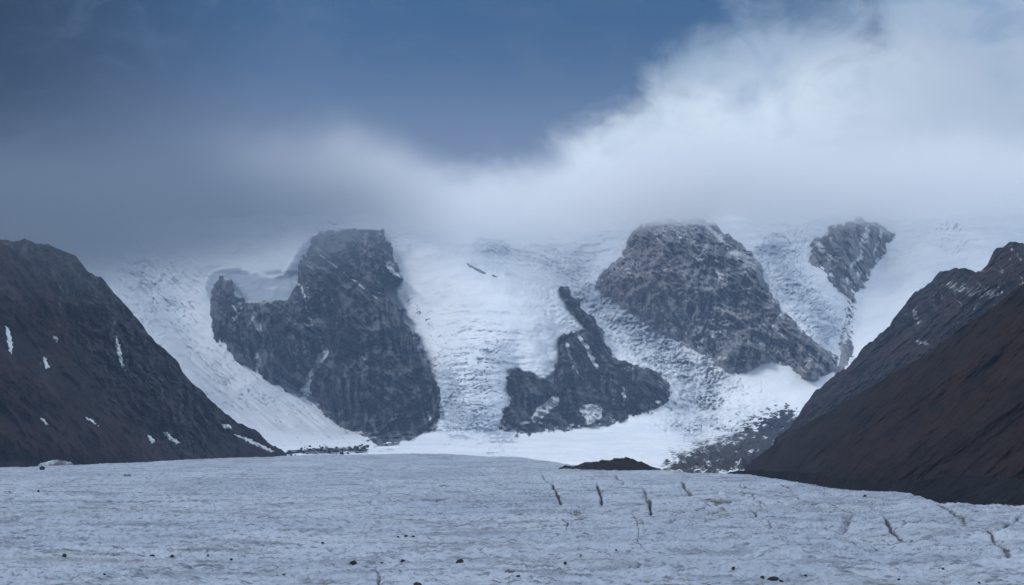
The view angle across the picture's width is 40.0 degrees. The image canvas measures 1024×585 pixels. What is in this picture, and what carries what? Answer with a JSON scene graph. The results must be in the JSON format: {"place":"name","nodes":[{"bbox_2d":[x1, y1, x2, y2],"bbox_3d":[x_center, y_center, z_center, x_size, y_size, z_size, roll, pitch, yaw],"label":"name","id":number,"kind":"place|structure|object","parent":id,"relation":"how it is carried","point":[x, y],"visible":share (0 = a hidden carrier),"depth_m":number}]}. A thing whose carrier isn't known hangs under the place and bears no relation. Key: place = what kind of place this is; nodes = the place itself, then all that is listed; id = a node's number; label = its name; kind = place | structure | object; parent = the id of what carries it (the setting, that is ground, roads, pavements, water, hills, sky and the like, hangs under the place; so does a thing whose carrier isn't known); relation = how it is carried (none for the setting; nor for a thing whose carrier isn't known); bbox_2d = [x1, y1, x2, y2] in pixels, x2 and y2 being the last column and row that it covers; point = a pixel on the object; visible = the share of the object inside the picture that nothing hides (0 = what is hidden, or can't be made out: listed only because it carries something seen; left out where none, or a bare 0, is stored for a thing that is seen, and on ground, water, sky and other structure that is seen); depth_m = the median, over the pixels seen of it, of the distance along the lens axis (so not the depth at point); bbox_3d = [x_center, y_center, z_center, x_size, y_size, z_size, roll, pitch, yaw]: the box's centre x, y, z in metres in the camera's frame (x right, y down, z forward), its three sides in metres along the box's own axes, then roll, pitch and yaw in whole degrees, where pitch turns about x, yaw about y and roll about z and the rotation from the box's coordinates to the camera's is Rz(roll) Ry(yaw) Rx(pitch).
{"place":"outdoors","nodes":[
{"label":"outdoors","id":0,"kind":"place"},
{"bbox_2d":[0,238,287,466],"bbox_3d":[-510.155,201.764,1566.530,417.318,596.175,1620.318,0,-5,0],"label":"rocky hillside","id":1,"kind":"structure","parent":0,"point":[77,309],"depth_m":1585.68},
{"bbox_2d":[5,326,12,353],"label":"snow patch","id":2,"kind":"object","parent":1,"relation":"on","point":[9,341],"visible":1,"depth_m":1449.62},
{"bbox_2d":[43,357,49,368],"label":"snow patch","id":3,"kind":"object","parent":1,"relation":"on","point":[46,364],"visible":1,"depth_m":1484.12},
{"bbox_2d":[116,338,123,367],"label":"snow patch","id":4,"kind":"object","parent":1,"relation":"on","point":[119,353],"visible":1,"depth_m":1659.03},
{"bbox_2d":[148,435,154,442],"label":"snow patch","id":5,"kind":"object","parent":1,"relation":"on","point":[152,440],"visible":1,"depth_m":1578.78},
{"bbox_2d":[163,432,180,443],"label":"snow patch","id":6,"kind":"object","parent":1,"relation":"on","point":[175,440],"visible":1,"depth_m":1630.99},
{"bbox_2d":[234,434,274,451],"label":"snow patch","id":7,"kind":"object","parent":1,"relation":"on","point":[257,444],"visible":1,"depth_m":1874.77},
{"bbox_2d":[0,453,1023,584],"bbox_3d":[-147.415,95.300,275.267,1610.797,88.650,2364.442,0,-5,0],"label":"glacier","id":8,"kind":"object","parent":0,"point":[498,520],"visible":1,"depth_m":368.24},
{"bbox_2d":[38,459,72,466],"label":"ice block","id":9,"kind":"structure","parent":8,"relation":"on","point":[57,462],"depth_m":841.11},
{"bbox_2d":[559,457,660,470],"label":"rubble mound","id":10,"kind":"object","parent":8,"relation":"on","point":[625,463],"visible":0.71,"depth_m":733.68},
{"bbox_2d":[767,576,778,580],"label":"boulder","id":11,"kind":"object","parent":8,"relation":"on","point":[773,578],"visible":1,"depth_m":260.88},
{"bbox_2d":[0,204,1023,472],"bbox_3d":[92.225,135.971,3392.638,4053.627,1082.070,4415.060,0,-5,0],"label":"snow mountain","id":12,"kind":"structure","parent":0,"point":[480,336],"depth_m":3586.61},
{"bbox_2d":[210,227,441,451],"bbox_3d":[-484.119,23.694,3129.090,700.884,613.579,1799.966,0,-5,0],"label":"rock buttress","id":13,"kind":"object","parent":12,"relation":"attached to","point":[334,332],"visible":0.89,"depth_m":3293.25},
{"bbox_2d":[466,263,495,276],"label":"rock outcrop","id":14,"kind":"object","parent":12,"relation":"on","point":[476,269],"visible":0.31,"depth_m":3524.00},
{"bbox_2d":[285,409,794,472],"bbox_3d":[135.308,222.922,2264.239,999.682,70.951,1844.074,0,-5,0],"label":"rubble","id":15,"kind":"object","parent":12,"relation":"on","point":[361,446],"visible":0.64,"depth_m":2359.86},
{"bbox_2d":[499,286,671,437],"bbox_3d":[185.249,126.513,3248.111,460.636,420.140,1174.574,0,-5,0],"label":"rock cliff","id":16,"kind":"structure","parent":12,"relation":"attached to","point":[593,379],"depth_m":3192.28},
{"bbox_2d":[595,216,840,381],"bbox_3d":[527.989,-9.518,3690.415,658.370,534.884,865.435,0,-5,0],"label":"rock peak","id":17,"kind":"object","parent":12,"relation":"attached to","point":[693,278],"visible":0.92,"depth_m":3532.62},
{"bbox_2d":[834,337,853,372],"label":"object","id":18,"kind":"object","parent":12,"relation":"on","point":[847,347],"visible":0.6,"depth_m":3502.31},
{"bbox_2d":[808,212,895,299],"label":"rock summit","id":19,"kind":"structure","parent":12,"relation":"attached to","point":[849,249],"depth_m":3816.01},
{"bbox_2d":[0,0,1023,227],"label":"sky","id":20,"kind":"structure","parent":0,"point":[572,113]},
{"bbox_2d":[741,284,1023,484],"bbox_3d":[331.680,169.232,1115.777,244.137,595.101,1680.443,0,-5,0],"label":"scree slope","id":21,"kind":"structure","parent":0,"point":[953,405],"depth_m":939.63},
{"bbox_2d":[773,241,1023,444],"bbox_3d":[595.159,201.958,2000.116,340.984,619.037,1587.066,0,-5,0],"label":"rock ridge","id":22,"kind":"object","parent":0,"point":[939,309],"visible":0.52,"depth_m":2089.23},
{"bbox_3d":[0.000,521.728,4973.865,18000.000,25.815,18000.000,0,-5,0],"label":"ground","id":23,"kind":"structure","parent":0,"visible":0},
{"bbox_2d":[727,470,1023,505],"bbox_3d":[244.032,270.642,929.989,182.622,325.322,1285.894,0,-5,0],"label":"moraine","id":24,"kind":"structure","parent":23,"relation":"on","point":[982,490],"depth_m":675.67}
]}

